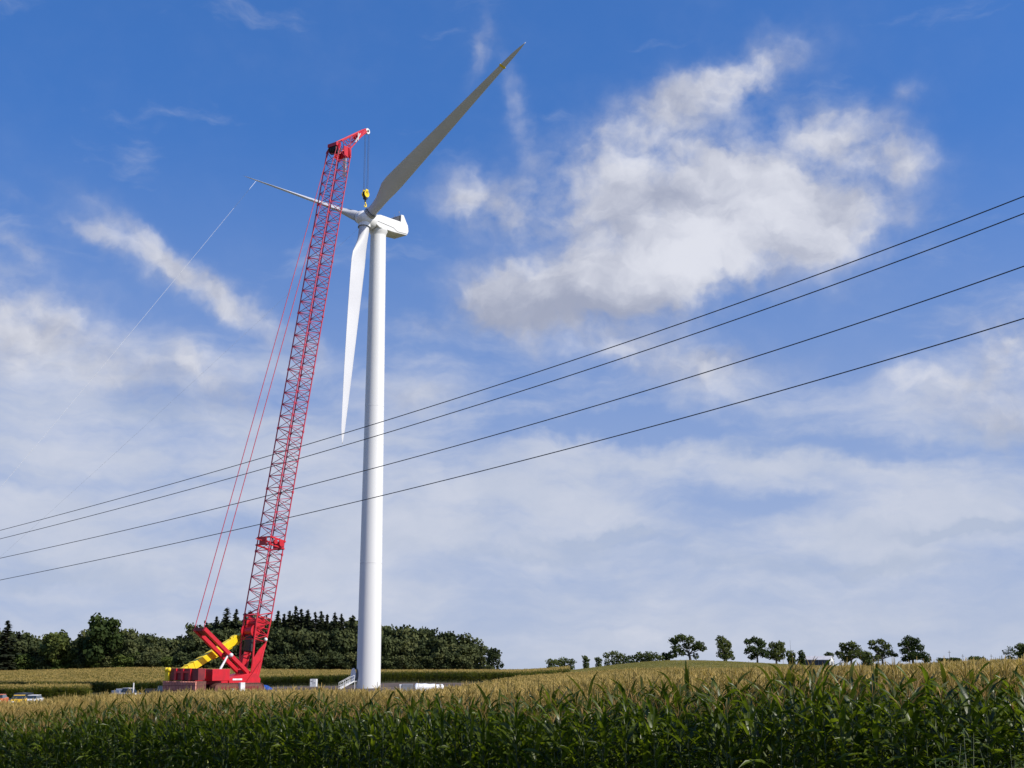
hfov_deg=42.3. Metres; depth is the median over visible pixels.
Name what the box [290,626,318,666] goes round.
wood tree
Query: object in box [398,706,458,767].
corn plant
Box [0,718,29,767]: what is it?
corn plant
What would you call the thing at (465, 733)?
corn plant
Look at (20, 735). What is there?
corn plant
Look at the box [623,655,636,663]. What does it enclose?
hedge tree
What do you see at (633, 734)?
corn plant
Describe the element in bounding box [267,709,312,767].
corn plant
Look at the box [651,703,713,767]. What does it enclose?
corn plant
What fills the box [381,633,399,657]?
wood tree
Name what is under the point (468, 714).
corn plant
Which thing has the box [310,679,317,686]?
site cabinet
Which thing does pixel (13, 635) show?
wood tree
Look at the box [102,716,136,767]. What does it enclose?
corn plant
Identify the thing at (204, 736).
corn plant
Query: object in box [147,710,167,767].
corn plant
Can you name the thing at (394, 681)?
ground
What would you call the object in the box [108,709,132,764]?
corn plant
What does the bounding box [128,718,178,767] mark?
corn plant
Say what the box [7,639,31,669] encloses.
wood tree
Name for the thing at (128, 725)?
corn plant
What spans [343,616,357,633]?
wood tree
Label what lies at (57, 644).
wood tree
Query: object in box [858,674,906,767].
corn plant
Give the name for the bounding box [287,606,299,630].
spruce tree
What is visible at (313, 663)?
bush
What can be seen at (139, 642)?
wood tree
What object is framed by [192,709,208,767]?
corn plant
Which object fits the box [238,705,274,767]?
corn plant
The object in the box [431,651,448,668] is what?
wood tree
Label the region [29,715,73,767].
corn plant
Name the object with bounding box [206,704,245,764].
corn plant
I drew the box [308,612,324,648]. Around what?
spruce tree
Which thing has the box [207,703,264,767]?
corn plant
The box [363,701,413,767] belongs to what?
corn plant
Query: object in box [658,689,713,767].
corn plant
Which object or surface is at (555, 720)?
corn plant
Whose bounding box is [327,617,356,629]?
wood tree
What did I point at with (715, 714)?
corn plant
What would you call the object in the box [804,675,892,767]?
corn plant
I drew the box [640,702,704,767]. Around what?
corn plant
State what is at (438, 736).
corn plant
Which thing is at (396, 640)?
wood tree
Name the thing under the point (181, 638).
wood tree
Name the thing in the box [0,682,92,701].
corn field
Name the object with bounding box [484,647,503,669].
wood tree
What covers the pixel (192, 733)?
corn plant
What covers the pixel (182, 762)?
corn plant
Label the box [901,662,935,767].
corn plant
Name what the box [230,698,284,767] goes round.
corn plant
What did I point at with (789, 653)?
tree
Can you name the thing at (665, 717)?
corn plant
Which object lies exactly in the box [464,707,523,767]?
corn plant
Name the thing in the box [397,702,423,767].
corn plant
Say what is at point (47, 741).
corn plant
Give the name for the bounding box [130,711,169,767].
corn plant
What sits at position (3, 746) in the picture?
corn plant
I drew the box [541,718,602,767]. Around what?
corn plant
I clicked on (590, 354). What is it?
power line
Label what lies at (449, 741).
corn plant
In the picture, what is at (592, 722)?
corn plant
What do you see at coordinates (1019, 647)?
tree
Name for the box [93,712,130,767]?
corn plant
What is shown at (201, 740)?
corn plant
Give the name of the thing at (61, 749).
corn plant
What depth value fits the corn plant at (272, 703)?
27.95 m
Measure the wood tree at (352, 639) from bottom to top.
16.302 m
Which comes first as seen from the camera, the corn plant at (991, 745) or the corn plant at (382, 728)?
the corn plant at (991, 745)
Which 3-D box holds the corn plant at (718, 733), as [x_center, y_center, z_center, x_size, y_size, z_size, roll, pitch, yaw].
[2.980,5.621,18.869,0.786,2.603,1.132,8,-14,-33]
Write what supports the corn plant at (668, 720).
on the ground
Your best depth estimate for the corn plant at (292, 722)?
26.25 m
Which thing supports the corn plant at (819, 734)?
on the ground
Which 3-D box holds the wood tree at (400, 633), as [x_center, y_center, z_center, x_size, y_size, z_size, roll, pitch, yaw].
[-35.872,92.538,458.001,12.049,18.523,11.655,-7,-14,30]
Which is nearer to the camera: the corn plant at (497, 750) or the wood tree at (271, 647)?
the corn plant at (497, 750)
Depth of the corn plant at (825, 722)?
17.70 m
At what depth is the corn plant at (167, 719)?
29.58 m
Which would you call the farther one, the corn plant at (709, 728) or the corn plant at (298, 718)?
the corn plant at (298, 718)
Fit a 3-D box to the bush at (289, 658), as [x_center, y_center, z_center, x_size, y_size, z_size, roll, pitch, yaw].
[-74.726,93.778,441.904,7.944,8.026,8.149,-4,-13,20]
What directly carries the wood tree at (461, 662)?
on the ground
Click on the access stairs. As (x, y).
(347, 684)
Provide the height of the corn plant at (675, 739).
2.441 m
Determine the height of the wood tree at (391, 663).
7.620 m
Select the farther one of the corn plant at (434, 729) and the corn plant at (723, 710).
the corn plant at (434, 729)
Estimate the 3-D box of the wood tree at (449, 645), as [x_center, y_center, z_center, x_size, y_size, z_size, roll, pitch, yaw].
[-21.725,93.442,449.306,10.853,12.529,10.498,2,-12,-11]
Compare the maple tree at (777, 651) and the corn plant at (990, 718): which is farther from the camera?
the maple tree at (777, 651)
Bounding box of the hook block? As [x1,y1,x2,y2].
[362,134,369,206]
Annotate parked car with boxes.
[0,694,8,703]
[11,695,26,702]
[26,695,43,700]
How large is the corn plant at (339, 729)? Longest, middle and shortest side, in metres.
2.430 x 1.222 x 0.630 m
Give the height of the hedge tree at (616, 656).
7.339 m
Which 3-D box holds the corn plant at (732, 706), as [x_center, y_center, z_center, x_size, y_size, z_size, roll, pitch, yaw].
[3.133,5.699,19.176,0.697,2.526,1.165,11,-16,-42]
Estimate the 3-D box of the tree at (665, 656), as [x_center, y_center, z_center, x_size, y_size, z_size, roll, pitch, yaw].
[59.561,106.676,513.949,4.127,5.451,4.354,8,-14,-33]
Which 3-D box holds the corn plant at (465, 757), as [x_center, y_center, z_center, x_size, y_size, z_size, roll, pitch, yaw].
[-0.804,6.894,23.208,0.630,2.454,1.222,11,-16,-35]
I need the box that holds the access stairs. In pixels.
[338,675,354,688]
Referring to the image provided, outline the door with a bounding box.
[351,668,355,680]
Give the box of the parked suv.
[9,693,33,700]
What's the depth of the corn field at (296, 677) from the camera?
286.11 m
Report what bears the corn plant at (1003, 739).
on the ground
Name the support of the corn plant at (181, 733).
on the ground
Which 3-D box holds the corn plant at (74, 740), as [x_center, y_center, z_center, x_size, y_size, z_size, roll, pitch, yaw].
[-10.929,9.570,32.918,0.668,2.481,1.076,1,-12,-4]
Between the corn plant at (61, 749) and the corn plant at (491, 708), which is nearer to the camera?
the corn plant at (491, 708)
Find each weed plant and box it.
[5,745,34,767]
[41,739,64,767]
[109,739,130,767]
[928,739,976,767]
[940,726,983,767]
[973,736,1023,767]
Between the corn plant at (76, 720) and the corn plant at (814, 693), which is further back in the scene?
the corn plant at (76, 720)
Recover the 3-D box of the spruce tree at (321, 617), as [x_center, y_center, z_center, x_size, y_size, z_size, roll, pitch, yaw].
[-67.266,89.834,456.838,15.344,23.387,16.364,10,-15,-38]
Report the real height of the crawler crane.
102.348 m
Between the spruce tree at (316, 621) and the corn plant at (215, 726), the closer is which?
the corn plant at (215, 726)
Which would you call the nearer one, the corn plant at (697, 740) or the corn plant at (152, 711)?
the corn plant at (697, 740)
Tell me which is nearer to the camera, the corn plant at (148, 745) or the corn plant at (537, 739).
the corn plant at (537, 739)
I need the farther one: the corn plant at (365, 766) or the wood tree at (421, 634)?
the wood tree at (421, 634)
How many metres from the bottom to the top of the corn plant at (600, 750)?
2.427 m
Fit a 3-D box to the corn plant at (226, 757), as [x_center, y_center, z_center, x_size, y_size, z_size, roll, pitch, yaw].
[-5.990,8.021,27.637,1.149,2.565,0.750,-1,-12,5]
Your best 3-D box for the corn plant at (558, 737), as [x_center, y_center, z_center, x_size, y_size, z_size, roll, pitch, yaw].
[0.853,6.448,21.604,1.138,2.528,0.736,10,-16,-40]
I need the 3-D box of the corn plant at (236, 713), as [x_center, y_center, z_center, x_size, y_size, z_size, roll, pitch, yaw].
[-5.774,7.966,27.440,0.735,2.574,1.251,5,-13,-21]
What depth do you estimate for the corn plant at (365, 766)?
25.35 m
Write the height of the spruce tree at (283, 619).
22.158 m
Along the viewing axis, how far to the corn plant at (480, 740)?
22.21 m
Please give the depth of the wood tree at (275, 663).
440.77 m
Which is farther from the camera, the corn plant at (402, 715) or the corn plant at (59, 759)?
the corn plant at (59, 759)
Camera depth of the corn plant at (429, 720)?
23.11 m
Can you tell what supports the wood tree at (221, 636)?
on the ground
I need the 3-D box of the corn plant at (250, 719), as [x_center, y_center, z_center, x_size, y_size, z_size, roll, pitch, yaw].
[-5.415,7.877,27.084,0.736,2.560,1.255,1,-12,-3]
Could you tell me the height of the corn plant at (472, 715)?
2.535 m
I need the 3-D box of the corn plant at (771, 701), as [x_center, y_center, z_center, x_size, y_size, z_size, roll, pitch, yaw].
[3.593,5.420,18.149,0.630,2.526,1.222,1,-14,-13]
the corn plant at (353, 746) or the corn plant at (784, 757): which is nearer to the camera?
the corn plant at (784, 757)
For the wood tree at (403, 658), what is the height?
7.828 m
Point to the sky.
(637, 168)
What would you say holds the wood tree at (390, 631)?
on the ground
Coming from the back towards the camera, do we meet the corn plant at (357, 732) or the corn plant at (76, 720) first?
the corn plant at (76, 720)
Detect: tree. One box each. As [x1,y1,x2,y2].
[0,620,20,670]
[2,631,29,642]
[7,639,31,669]
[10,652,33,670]
[13,631,23,652]
[14,630,43,644]
[20,643,37,665]
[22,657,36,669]
[27,644,39,668]
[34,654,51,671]
[37,629,78,668]
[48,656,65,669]
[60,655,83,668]
[69,643,81,662]
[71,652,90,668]
[74,636,99,668]
[77,629,89,637]
[78,613,124,666]
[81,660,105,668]
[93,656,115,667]
[104,638,128,669]
[109,639,143,662]
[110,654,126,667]
[117,628,142,641]
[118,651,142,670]
[132,633,156,639]
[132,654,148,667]
[133,639,144,652]
[139,641,156,654]
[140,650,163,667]
[141,644,170,657]
[143,633,164,642]
[149,636,178,649]
[155,638,183,651]
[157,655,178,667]
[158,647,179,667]
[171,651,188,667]
[172,645,182,654]
[174,635,187,645]
[178,638,201,667]
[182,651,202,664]
[185,620,212,638]
[186,631,212,654]
[199,628,223,660]
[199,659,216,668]
[206,627,228,661]
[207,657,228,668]
[212,616,221,629]
[219,608,233,629]
[219,619,239,630]
[223,627,239,653]
[227,627,243,668]
[231,609,241,629]
[243,630,282,659]
[247,616,274,627]
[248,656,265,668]
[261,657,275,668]
[262,625,290,656]
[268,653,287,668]
[272,611,283,630]
[272,631,299,668]
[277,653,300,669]
[280,626,308,656]
[281,614,287,630]
[284,611,294,630]
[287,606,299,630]
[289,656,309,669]
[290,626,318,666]
[296,609,304,631]
[298,628,330,669]
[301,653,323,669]
[302,610,313,629]
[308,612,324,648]
[316,611,327,630]
[316,629,336,668]
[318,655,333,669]
[319,620,333,633]
[320,628,353,656]
[324,614,329,631]
[326,613,338,633]
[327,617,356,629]
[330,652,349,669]
[331,628,357,655]
[334,614,350,668]
[342,652,356,668]
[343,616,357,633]
[344,632,357,650]
[349,615,355,631]
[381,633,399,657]
[381,655,403,669]
[381,656,387,667]
[383,624,410,638]
[389,637,405,668]
[393,654,416,668]
[395,624,417,641]
[396,635,420,667]
[400,637,427,663]
[402,658,427,669]
[410,626,434,639]
[414,637,438,669]
[418,656,438,669]
[422,637,449,669]
[424,627,456,643]
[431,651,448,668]
[438,631,470,644]
[440,652,461,669]
[445,641,454,650]
[447,643,468,668]
[453,653,473,669]
[462,636,492,668]
[462,643,483,668]
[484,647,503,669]
[545,658,558,667]
[557,657,576,669]
[582,655,590,668]
[594,657,602,666]
[602,650,625,665]
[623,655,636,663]
[634,651,664,661]
[661,652,669,660]
[667,633,706,659]
[715,635,734,660]
[743,636,769,662]
[766,640,785,663]
[786,650,796,664]
[796,650,805,664]
[823,652,834,664]
[835,640,865,664]
[860,651,873,665]
[867,638,898,662]
[897,635,931,663]
[947,657,960,661]
[1002,646,1018,659]
[1014,643,1023,658]
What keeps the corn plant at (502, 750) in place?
on the ground
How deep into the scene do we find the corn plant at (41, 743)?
34.33 m
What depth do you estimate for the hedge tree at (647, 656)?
508.20 m
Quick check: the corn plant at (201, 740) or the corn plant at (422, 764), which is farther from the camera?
the corn plant at (201, 740)
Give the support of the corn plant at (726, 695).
on the ground
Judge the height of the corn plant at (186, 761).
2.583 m
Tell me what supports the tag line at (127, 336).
attached to the wind turbine
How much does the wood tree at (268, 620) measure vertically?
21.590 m
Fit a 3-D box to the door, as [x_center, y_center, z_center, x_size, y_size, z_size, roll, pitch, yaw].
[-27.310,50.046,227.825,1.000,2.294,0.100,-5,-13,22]
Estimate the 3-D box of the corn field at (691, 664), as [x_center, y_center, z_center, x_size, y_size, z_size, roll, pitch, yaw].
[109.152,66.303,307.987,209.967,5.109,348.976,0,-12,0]
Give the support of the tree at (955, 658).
on the ground
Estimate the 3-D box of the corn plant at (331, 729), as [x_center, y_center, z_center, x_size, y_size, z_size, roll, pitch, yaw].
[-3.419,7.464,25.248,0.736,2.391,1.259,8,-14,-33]
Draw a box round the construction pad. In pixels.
[270,683,480,692]
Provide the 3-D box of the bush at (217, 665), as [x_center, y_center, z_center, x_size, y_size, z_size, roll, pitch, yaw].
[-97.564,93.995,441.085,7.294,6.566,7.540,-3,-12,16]
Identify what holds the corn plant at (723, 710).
on the ground
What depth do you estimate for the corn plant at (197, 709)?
29.74 m
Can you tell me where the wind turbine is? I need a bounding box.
[245,42,525,688]
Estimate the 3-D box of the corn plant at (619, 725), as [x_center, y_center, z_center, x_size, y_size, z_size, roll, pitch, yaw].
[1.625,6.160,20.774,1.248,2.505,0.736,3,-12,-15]
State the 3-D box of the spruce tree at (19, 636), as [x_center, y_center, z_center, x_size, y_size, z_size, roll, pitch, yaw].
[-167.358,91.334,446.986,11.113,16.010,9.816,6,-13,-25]
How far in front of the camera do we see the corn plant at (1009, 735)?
16.26 m
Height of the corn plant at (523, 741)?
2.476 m
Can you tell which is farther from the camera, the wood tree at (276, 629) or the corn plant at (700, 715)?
the wood tree at (276, 629)
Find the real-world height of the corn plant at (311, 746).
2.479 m
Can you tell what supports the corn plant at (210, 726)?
on the ground
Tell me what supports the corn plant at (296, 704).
on the ground
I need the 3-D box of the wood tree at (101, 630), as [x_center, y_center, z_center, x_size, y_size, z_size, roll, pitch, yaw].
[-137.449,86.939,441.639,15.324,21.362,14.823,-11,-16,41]
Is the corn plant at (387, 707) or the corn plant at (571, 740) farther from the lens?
the corn plant at (387, 707)
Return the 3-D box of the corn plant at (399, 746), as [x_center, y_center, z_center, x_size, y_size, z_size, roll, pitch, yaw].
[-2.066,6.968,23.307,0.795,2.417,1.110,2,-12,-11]
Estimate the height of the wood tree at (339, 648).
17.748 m
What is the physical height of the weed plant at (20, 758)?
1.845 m
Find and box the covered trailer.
[399,683,443,690]
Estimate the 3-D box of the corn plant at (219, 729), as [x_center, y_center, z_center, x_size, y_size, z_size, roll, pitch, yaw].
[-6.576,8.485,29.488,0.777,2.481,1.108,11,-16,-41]
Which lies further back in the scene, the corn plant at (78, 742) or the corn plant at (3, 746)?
the corn plant at (3, 746)
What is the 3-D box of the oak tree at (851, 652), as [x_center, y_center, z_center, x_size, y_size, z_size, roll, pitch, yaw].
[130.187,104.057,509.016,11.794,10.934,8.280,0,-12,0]
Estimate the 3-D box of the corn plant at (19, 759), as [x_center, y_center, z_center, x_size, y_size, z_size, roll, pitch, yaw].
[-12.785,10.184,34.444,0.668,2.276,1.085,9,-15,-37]
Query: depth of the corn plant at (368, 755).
24.47 m
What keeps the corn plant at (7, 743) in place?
on the ground
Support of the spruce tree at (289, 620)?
on the ground
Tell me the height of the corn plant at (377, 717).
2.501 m
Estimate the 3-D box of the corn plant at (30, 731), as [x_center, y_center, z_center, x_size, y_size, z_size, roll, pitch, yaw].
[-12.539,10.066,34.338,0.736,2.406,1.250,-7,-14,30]
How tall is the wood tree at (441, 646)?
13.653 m
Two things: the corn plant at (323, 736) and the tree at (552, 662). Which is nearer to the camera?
the corn plant at (323, 736)
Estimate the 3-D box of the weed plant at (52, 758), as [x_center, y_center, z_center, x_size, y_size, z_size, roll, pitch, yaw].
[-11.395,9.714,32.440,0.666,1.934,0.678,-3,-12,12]
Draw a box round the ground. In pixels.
[90,665,749,694]
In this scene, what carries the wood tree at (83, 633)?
on the ground
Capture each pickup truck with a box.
[111,683,136,695]
[145,686,162,693]
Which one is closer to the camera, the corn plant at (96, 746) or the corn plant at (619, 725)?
the corn plant at (619, 725)
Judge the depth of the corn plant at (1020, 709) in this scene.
15.94 m
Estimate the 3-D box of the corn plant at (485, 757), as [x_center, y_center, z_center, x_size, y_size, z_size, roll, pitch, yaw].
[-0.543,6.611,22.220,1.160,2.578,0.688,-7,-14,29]
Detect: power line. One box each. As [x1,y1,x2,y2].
[0,196,1023,530]
[1,213,1023,538]
[1,318,1023,579]
[2,266,1023,557]
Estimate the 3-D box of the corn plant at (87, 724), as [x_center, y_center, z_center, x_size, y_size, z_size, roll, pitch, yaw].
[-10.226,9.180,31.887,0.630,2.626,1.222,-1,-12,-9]
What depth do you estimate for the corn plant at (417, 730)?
24.38 m
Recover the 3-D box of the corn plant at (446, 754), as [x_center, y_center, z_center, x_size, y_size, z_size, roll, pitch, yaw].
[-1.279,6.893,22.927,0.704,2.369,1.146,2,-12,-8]
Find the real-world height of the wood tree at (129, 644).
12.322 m
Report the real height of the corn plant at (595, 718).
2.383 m
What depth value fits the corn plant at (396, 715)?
24.71 m
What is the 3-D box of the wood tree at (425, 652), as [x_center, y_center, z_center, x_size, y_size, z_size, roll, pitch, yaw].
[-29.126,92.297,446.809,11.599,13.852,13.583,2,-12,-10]
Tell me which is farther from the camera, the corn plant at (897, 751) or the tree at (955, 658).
the tree at (955, 658)
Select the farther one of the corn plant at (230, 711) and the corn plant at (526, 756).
the corn plant at (230, 711)
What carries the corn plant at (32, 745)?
on the ground
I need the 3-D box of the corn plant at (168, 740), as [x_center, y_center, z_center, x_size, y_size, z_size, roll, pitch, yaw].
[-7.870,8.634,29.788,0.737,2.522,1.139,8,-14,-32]
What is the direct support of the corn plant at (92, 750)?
on the ground
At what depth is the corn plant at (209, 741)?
29.65 m
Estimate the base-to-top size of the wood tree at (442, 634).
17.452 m
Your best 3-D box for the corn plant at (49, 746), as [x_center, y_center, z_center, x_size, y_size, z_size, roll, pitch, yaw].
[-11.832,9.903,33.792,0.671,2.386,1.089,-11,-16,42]
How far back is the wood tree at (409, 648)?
443.14 m
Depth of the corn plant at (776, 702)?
18.87 m
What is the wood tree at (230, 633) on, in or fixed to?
on the ground
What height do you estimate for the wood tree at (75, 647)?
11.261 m
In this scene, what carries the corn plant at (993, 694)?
on the ground
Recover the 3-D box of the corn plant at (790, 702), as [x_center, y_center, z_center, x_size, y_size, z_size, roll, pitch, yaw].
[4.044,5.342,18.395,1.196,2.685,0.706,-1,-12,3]
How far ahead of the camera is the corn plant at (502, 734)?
22.45 m
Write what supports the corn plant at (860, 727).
on the ground
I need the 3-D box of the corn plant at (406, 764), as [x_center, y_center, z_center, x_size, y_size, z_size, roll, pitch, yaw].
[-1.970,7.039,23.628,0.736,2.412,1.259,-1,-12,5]
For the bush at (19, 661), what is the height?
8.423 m
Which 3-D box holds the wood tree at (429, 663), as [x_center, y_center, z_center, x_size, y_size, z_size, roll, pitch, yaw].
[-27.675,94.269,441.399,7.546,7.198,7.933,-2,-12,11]
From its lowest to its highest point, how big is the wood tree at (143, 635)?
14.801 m
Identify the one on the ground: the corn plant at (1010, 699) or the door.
the corn plant at (1010, 699)
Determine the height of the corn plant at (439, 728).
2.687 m
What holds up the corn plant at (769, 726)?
on the ground
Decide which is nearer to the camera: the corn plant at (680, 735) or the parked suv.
the corn plant at (680, 735)
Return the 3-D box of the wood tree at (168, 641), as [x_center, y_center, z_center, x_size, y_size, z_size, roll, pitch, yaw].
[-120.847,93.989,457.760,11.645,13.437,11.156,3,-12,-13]
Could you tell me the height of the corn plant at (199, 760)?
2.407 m
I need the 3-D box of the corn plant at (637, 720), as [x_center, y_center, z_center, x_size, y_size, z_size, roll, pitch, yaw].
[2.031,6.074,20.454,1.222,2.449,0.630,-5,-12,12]
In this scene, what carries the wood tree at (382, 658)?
on the ground
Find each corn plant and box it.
[0,716,20,767]
[0,716,23,767]
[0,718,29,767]
[0,720,8,767]
[0,721,36,767]
[0,724,32,766]
[0,728,7,766]
[5,722,41,767]
[5,730,34,767]
[7,728,32,767]
[9,724,42,767]
[11,726,45,767]
[18,719,56,767]
[20,723,65,767]
[21,722,54,767]
[28,720,53,767]
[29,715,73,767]
[29,716,65,767]
[34,726,64,762]
[36,724,66,766]
[39,723,67,767]
[45,711,86,767]
[48,721,70,766]
[52,716,70,767]
[60,713,106,767]
[63,724,86,767]
[65,718,86,767]
[67,720,85,767]
[69,724,115,767]
[70,712,101,767]
[70,717,105,767]
[73,714,109,767]
[75,710,95,767]
[75,716,121,767]
[79,717,111,767]
[86,709,124,767]
[87,711,121,767]
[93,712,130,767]
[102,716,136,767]
[104,713,148,767]
[106,715,157,767]
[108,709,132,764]
[115,714,149,767]
[116,712,159,767]
[117,708,147,767]
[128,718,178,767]
[129,708,159,767]
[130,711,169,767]
[131,705,177,766]
[138,717,176,767]
[145,712,194,767]
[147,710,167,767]
[153,711,179,767]
[157,710,180,767]
[158,712,195,767]
[159,719,187,767]
[162,705,195,767]
[164,713,215,767]
[167,700,195,767]
[174,703,221,762]
[178,700,203,767]
[178,713,208,767]
[181,711,226,767]
[186,716,230,767]
[189,713,211,767]
[192,706,227,767]
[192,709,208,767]
[192,710,225,762]
[196,702,240,767]
[199,707,248,767]
[199,713,243,767]
[204,705,248,767]
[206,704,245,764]
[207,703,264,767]
[207,708,245,767]
[216,712,249,767]
[220,705,275,763]
[220,717,244,765]
[224,702,252,767]
[225,705,244,767]
[225,716,274,767]
[226,717,246,767]
[229,701,245,762]
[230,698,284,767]
[230,714,263,764]
[234,705,263,767]
[237,693,287,767]
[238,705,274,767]
[239,701,283,767]
[239,710,282,763]
[240,701,297,767]
[240,709,278,767]
[241,705,273,767]
[243,706,283,767]
[246,709,301,767]
[252,705,294,767]
[265,700,318,767]
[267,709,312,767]
[268,704,321,767]
[271,712,336,767]
[272,700,313,765]
[274,707,300,761]
[276,695,302,767]
[280,706,337,767]
[281,711,320,767]
[285,705,337,767]
[291,706,318,767]
[294,698,318,754]
[295,705,305,766]
[296,704,339,767]
[298,712,330,766]
[299,694,348,766]
[299,700,317,767]
[306,708,338,767]
[312,707,347,767]
[312,711,364,767]
[312,715,348,767]
[315,710,366,767]
[316,705,367,767]
[317,703,378,767]
[319,711,339,767]
[321,706,361,767]
[329,711,375,767]
[334,703,379,766]
[336,702,381,767]
[338,704,375,767]
[338,707,388,766]
[342,707,375,767]
[343,698,380,767]
[345,705,390,765]
[350,710,393,767]
[358,708,407,767]
[360,705,393,767]
[361,703,409,767]
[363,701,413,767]
[366,691,399,763]
[366,702,387,767]
[369,709,413,767]
[370,699,398,766]
[379,697,425,764]
[381,703,418,767]
[384,699,408,765]
[384,702,425,765]
[387,709,420,767]
[389,697,428,767]
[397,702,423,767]
[397,712,431,767]
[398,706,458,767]
[403,701,437,767]
[404,703,464,767]
[406,695,456,767]
[416,696,452,767]
[419,693,458,767]
[420,713,457,767]
[422,704,460,767]
[423,692,454,767]
[423,704,459,767]
[431,703,477,767]
[435,694,484,767]
[437,702,476,767]
[443,697,498,767]
[446,709,478,766]
[451,704,501,767]
[452,701,484,761]
[458,699,506,767]
[461,700,477,759]
[462,704,496,767]
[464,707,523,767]
[466,704,503,766]
[466,714,512,767]
[473,696,499,767]
[476,693,498,762]
[480,704,520,767]
[485,701,526,763]
[486,695,531,767]
[489,705,536,765]
[491,705,533,767]
[497,696,567,767]
[500,706,544,767]
[507,700,546,767]
[509,707,551,766]
[515,704,557,767]
[520,709,553,766]
[521,684,583,767]
[521,704,584,767]
[525,699,580,767]
[531,703,573,767]
[532,704,595,767]
[533,701,577,767]
[538,703,595,766]
[540,711,551,766]
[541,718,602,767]
[554,702,620,767]
[557,702,614,767]
[562,705,620,765]
[564,713,599,767]
[565,702,624,766]
[573,704,640,767]
[577,693,619,765]
[580,696,651,767]
[584,697,642,767]
[586,681,651,767]
[586,703,620,767]
[590,697,620,767]
[606,707,659,767]
[609,687,662,767]
[613,697,673,765]
[621,692,647,767]
[626,686,697,767]
[628,691,686,767]
[629,694,693,767]
[634,693,664,767]
[636,694,672,767]
[636,706,688,767]
[636,712,678,767]
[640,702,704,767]
[643,699,715,767]
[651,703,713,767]
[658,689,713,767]
[658,697,701,767]
[661,709,705,767]
[670,695,742,767]
[670,700,725,767]
[674,696,751,767]
[679,695,706,765]
[689,684,743,766]
[691,678,758,764]
[692,697,744,767]
[696,694,755,767]
[698,685,766,767]
[701,688,752,767]
[703,683,772,767]
[729,691,767,767]
[730,687,788,767]
[732,679,785,767]
[736,684,803,767]
[739,690,818,767]
[740,686,795,767]
[755,699,792,765]
[759,670,838,767]
[762,683,792,766]
[764,692,840,767]
[766,680,828,767]
[779,669,849,767]
[780,681,866,767]
[783,688,817,767]
[784,670,879,767]
[789,659,838,761]
[790,699,854,767]
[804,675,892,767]
[810,688,868,767]
[817,679,902,767]
[824,669,863,767]
[833,687,892,766]
[834,686,905,767]
[836,679,923,767]
[836,698,917,767]
[846,676,888,767]
[848,667,946,763]
[849,688,953,767]
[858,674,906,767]
[864,687,949,765]
[878,665,952,765]
[881,699,964,767]
[884,683,972,767]
[892,687,928,767]
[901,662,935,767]
[901,684,993,767]
[912,662,1016,767]
[914,687,1000,765]
[915,669,1002,766]
[917,687,970,767]
[920,681,1002,765]
[928,680,1023,767]
[943,677,1022,767]
[944,672,1019,767]
[955,672,1019,764]
[966,676,1022,767]
[974,697,1023,767]
[981,682,1023,765]
[982,674,1023,762]
[984,670,1023,764]
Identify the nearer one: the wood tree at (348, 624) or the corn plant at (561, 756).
the corn plant at (561, 756)
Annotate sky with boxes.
[0,0,1023,669]
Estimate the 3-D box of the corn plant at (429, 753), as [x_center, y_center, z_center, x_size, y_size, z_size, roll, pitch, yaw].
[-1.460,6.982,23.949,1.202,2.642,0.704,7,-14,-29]
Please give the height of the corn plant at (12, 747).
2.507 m
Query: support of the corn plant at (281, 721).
on the ground
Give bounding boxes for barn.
[805,656,833,665]
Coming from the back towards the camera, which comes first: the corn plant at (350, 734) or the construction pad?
the construction pad
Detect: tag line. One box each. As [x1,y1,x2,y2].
[0,181,255,487]
[7,237,348,550]
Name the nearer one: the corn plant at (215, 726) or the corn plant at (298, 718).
the corn plant at (298, 718)
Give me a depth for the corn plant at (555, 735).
21.09 m
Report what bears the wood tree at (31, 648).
on the ground
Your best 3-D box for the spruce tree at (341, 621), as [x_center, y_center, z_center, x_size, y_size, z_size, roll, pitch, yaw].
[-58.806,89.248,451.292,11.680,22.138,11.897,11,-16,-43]
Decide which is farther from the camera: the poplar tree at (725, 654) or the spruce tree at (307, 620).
the poplar tree at (725, 654)
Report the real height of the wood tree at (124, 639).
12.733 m
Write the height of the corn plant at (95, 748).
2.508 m
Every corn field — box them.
[0,654,1023,767]
[0,667,248,694]
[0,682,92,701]
[249,665,570,686]
[570,660,821,672]
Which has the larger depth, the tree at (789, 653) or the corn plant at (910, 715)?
the tree at (789, 653)
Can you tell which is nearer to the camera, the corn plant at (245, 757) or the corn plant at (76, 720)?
the corn plant at (245, 757)
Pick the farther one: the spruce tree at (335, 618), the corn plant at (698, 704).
the spruce tree at (335, 618)
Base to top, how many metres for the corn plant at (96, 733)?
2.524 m
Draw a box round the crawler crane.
[162,128,369,693]
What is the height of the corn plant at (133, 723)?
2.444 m
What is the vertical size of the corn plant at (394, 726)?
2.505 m
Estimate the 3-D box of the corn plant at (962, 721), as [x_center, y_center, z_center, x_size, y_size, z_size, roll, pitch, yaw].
[5.696,4.991,16.592,1.075,2.483,0.672,-3,-12,16]
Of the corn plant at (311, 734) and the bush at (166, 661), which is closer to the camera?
the corn plant at (311, 734)
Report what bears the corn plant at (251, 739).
on the ground
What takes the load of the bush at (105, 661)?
on the ground
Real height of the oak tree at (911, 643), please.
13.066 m
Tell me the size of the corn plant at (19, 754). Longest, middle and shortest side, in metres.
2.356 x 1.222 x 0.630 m

